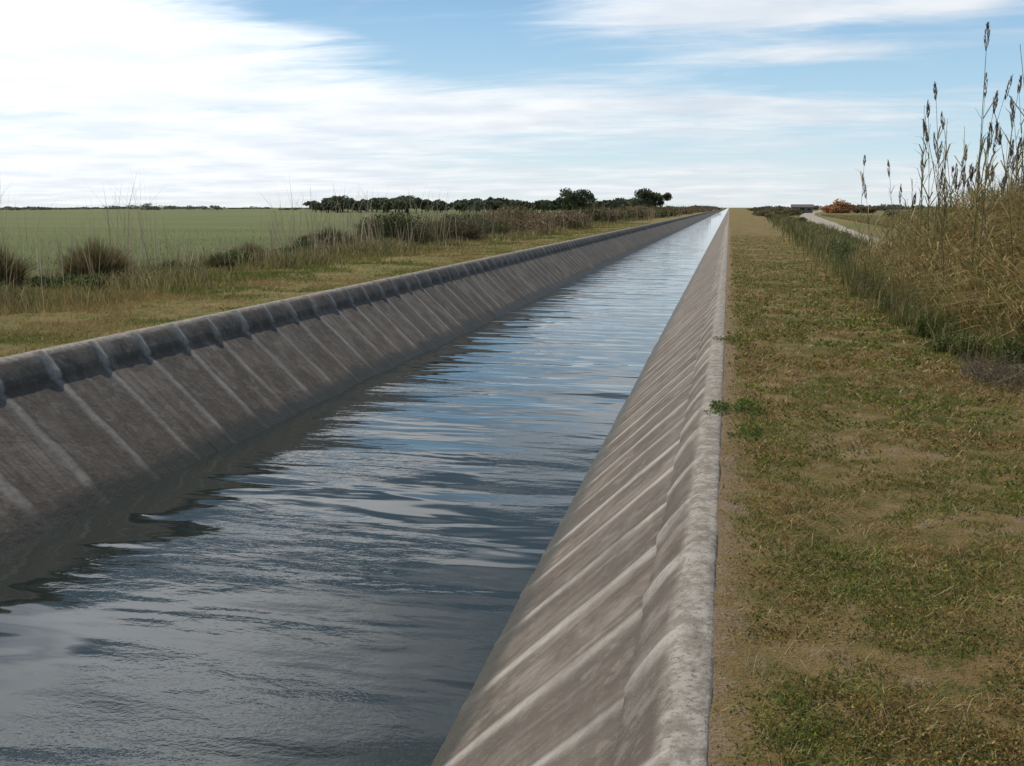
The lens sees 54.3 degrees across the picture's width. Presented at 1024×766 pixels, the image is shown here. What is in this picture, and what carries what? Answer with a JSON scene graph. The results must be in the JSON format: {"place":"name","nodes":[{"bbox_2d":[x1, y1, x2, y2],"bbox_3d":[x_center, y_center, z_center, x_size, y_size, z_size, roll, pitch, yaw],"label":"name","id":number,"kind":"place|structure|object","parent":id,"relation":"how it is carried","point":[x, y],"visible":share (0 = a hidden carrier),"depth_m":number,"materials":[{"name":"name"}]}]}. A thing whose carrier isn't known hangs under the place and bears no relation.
{"place":"outdoors","nodes":[
{"label":"outdoors","id":0,"kind":"place"},
{"bbox_2d":[0,173,657,316],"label":"rough grass","id":1,"kind":"structure","parent":0,"point":[276,259],"depth_m":26.99,"materials":[{"name":"green plant"}]},
{"bbox_2d":[0,208,728,765],"bbox_3d":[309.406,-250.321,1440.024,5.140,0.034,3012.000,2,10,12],"label":"water","id":2,"kind":"structure","parent":0,"point":[342,578],"depth_m":8.63,"materials":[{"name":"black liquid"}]},
{"bbox_2d":[0,208,1023,765],"bbox_3d":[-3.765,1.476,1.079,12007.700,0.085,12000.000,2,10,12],"label":"ground","id":3,"kind":"structure","parent":0,"point":[744,222],"depth_m":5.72,"materials":[{"name":"green plant"}]},
{"bbox_2d":[0,239,40,288],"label":"grass tussock","id":4,"kind":"object","parent":3,"relation":"on","point":[20,277],"depth_m":18.53,"materials":[{"name":"green plant"}]},
{"bbox_2d":[24,273,115,289],"bbox_3d":[-8.955,-2.038,20.185,1.819,0.374,1.588,-3,11,-19],"label":"weed plant","id":5,"kind":"object","parent":3,"relation":"on","point":[34,280],"visible":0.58,"depth_m":19.93,"materials":[{"name":"green plant"}]},
{"bbox_2d":[52,231,139,281],"bbox_3d":[-9.074,-2.766,21.919,2.163,1.223,2.180,2,10,12],"label":"grass tussock","id":6,"kind":"object","parent":3,"relation":"on","point":[106,260],"depth_m":21.57,"materials":[{"name":"green plant"}]},
{"bbox_2d":[153,261,197,272],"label":"weed plant","id":7,"kind":"object","parent":3,"relation":"on","point":[172,265],"visible":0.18,"depth_m":24.70,"materials":[{"name":"green plant"}]},
{"bbox_2d":[202,252,241,268],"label":"grass tussock","id":8,"kind":"object","parent":3,"relation":"on","point":[220,260],"depth_m":26.38,"materials":[{"name":"green plant"}]},
{"bbox_2d":[212,249,264,262],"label":"weed plant","id":9,"kind":"object","parent":3,"relation":"on","point":[237,253],"visible":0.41,"depth_m":28.76,"materials":[{"name":"green plant"}]},
{"bbox_2d":[229,241,279,254],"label":"shrub","id":10,"kind":"object","parent":3,"relation":"on","point":[250,249],"depth_m":31.05,"materials":[{"name":"plant"}]},
{"bbox_2d":[276,239,333,254],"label":"weed plant","id":11,"kind":"object","parent":3,"relation":"on","point":[305,243],"visible":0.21,"depth_m":34.37,"materials":[{"name":"green plant"}]},
{"bbox_2d":[291,232,347,248],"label":"shrub","id":12,"kind":"object","parent":3,"relation":"on","point":[325,234],"visible":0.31,"depth_m":37.70,"materials":[{"name":"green plant"}]},
{"bbox_2d":[302,225,360,243],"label":"grass tussock","id":13,"kind":"object","parent":3,"relation":"on","point":[339,234],"depth_m":39.87,"materials":[{"name":"green plant"}]},
{"bbox_2d":[0,208,728,765],"bbox_3d":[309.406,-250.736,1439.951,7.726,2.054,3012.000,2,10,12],"label":"canal lining","id":14,"kind":"object","parent":3,"relation":"in","point":[602,648],"visible":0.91,"depth_m":10.37,"materials":[{"name":"concrete"}]},
{"bbox_2d":[351,214,440,239],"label":"shrub","id":15,"kind":"object","parent":3,"relation":"on","point":[386,224],"visible":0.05,"depth_m":47.99,"materials":[{"name":"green plant"}]},
{"bbox_2d":[356,206,447,244],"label":"shrub","id":16,"kind":"object","parent":3,"relation":"on","point":[396,218],"visible":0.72,"depth_m":43.85,"materials":[{"name":"green plant"}]},
{"bbox_2d":[422,212,492,239],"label":"shrub","id":17,"kind":"object","parent":3,"relation":"on","point":[465,230],"visible":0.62,"depth_m":49.72,"materials":[{"name":"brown plant"}]},
{"bbox_2d":[436,210,516,234],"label":"shrub","id":18,"kind":"object","parent":3,"relation":"on","point":[497,225],"visible":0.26,"depth_m":56.73,"materials":[{"name":"brown plant"}]},
{"bbox_2d":[303,195,656,212],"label":"distant treeline","id":19,"kind":"object","parent":3,"relation":"on","point":[379,202],"visible":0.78,"depth_m":294.09,"materials":[{"name":"green plant"}]},
{"bbox_2d":[0,203,996,210],"bbox_3d":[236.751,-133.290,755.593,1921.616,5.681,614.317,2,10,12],"label":"horizon hedge","id":20,"kind":"object","parent":3,"relation":"on","point":[881,207],"visible":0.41,"depth_m":641.21,"materials":[{"name":"green plant"}]},
{"bbox_2d":[556,188,578,210],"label":"pine tree","id":21,"kind":"object","parent":3,"relation":"on","point":[561,200],"visible":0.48,"depth_m":259.34,"materials":[{"name":"green plant"}]},
{"bbox_2d":[566,189,594,209],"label":"pine tree","id":22,"kind":"object","parent":3,"relation":"on","point":[574,199],"visible":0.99,"depth_m":254.28,"materials":[{"name":"green plant"}]},
{"bbox_2d":[463,199,721,233],"bbox_3d":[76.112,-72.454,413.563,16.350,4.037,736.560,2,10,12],"label":"bank hedge","id":23,"kind":"object","parent":3,"relation":"on","point":[523,219],"visible":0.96,"depth_m":77.47,"materials":[{"name":"green plant"}]},
{"bbox_2d":[630,188,655,205],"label":"pine tree","id":24,"kind":"object","parent":3,"relation":"on","point":[645,195],"visible":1,"depth_m":254.64,"materials":[{"name":"green plant"}]},
{"bbox_2d":[648,192,672,206],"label":"pine tree","id":25,"kind":"object","parent":3,"relation":"on","point":[660,198],"visible":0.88,"depth_m":257.63,"materials":[{"name":"green plant"}]},
{"bbox_2d":[713,334,752,343],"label":"weed plant","id":26,"kind":"object","parent":3,"relation":"on","point":[726,338],"visible":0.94,"depth_m":12.25,"materials":[{"name":"green plant"}]},
{"bbox_2d":[703,397,766,415],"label":"weed plant","id":27,"kind":"object","parent":3,"relation":"on","point":[725,407],"visible":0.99,"depth_m":8.09,"materials":[{"name":"green plant"}]},
{"bbox_2d":[727,424,763,438],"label":"weed plant","id":28,"kind":"object","parent":3,"relation":"on","point":[754,433],"visible":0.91,"depth_m":7.25,"materials":[{"name":"green plant"}]},
{"bbox_2d":[742,604,780,634],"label":"weed plant","id":29,"kind":"object","parent":3,"relation":"on","point":[758,616],"visible":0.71,"depth_m":4.00,"materials":[{"name":"green plant"}]},
{"bbox_2d":[791,204,813,212],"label":"farm shed","id":30,"kind":"structure","parent":3,"relation":"on","point":[807,208],"depth_m":282.97,"materials":[{"name":"grey metal"}]},
{"bbox_2d":[819,198,854,212],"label":"russet bush","id":31,"kind":"object","parent":3,"relation":"on","point":[841,207],"visible":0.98,"depth_m":279.82,"materials":[{"name":"orange plant"}]},
{"bbox_2d":[746,207,952,220],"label":"roadside scrub","id":32,"kind":"object","parent":3,"relation":"on","point":[780,210],"visible":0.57,"depth_m":176.33,"materials":[{"name":"green plant"}]},
{"bbox_2d":[835,259,888,284],"bbox_3d":[7.702,-2.398,21.391,1.778,0.644,1.805,2,10,12],"label":"weed plant","id":33,"kind":"object","parent":3,"relation":"on","point":[857,272],"visible":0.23,"depth_m":21.19,"materials":[{"name":"green plant"}]},
{"bbox_2d":[851,206,876,212],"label":"shrub","id":34,"kind":"object","parent":3,"relation":"on","point":[862,209],"visible":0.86,"depth_m":280.20,"materials":[{"name":"green plant"}]},
{"bbox_2d":[762,212,970,327],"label":"rushes","id":35,"kind":"object","parent":3,"relation":"on","point":[835,245],"visible":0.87,"depth_m":30.49,"materials":[{"name":"green plant"}]},
{"bbox_2d":[840,267,900,298],"bbox_3d":[6.887,-1.874,18.412,1.620,0.653,1.706,-7,12,-35],"label":"weed plant","id":36,"kind":"object","parent":3,"relation":"on","point":[858,286],"visible":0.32,"depth_m":18.40,"materials":[{"name":"green plant"}]},
{"bbox_2d":[865,280,936,314],"bbox_3d":[6.253,-1.367,15.528,1.663,0.645,1.824,9,13,42],"label":"weed plant","id":37,"kind":"object","parent":3,"relation":"on","point":[882,303],"visible":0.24,"depth_m":15.49,"materials":[{"name":"green plant"}]},
{"bbox_2d":[883,297,943,326],"bbox_3d":[5.801,-1.026,14.161,1.182,0.444,1.192,2,10,12],"label":"weed plant","id":38,"kind":"object","parent":3,"relation":"on","point":[900,319],"visible":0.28,"depth_m":14.09,"materials":[{"name":"green plant"}]},
{"bbox_2d":[841,150,1022,277],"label":"reed clump","id":39,"kind":"object","parent":3,"relation":"on","point":[890,248],"visible":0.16,"depth_m":22.66,"materials":[{"name":"beige plant"}]},
{"bbox_2d":[860,72,1023,307],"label":"reed clump","id":40,"kind":"object","parent":3,"relation":"on","point":[924,258],"visible":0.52,"depth_m":16.57,"materials":[{"name":"beige plant"}]},
{"bbox_2d":[897,294,988,339],"bbox_3d":[5.553,-0.849,12.769,1.522,0.580,1.413,-7,12,-34],"label":"weed plant","id":41,"kind":"object","parent":3,"relation":"on","point":[923,324],"visible":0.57,"depth_m":12.65,"materials":[{"name":"green plant"}]},
{"bbox_2d":[904,21,1023,355],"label":"reed clump","id":42,"kind":"object","parent":3,"relation":"on","point":[994,291],"visible":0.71,"depth_m":12.67,"materials":[{"name":"beige plant"}]},
{"bbox_2d":[920,320,1013,359],"bbox_3d":[5.192,-0.498,11.168,1.267,0.442,1.269,0,10,-3],"label":"weed plant","id":43,"kind":"object","parent":3,"relation":"on","point":[944,343],"visible":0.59,"depth_m":11.08,"materials":[{"name":"green plant"}]},
{"bbox_2d":[935,347,1023,392],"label":"dead brush","id":44,"kind":"object","parent":3,"relation":"on","point":[992,374],"visible":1,"depth_m":9.53,"materials":[{"name":"brown plant"}]},
{"bbox_2d":[978,315,1023,368],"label":"weed plant","id":45,"kind":"object","parent":3,"relation":"on","point":[1015,348],"visible":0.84,"depth_m":10.34,"materials":[{"name":"green plant"}]},
{"bbox_2d":[0,0,1023,207],"label":"sky","id":46,"kind":"structure","parent":0,"point":[718,103],"materials":[{"name":"blue"}]},
{"bbox_2d":[800,210,906,244],"bbox_3d":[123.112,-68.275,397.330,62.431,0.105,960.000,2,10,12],"label":"gravel track","id":47,"kind":"structure","parent":0,"point":[817,219],"depth_m":105.82,"materials":[{"name":"grey gravel"}]},
{"bbox_2d":[822,214,944,232],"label":"pasture grass","id":48,"kind":"structure","parent":0,"point":[854,217],"depth_m":132.54,"materials":[{"name":"green plant"}]}
]}

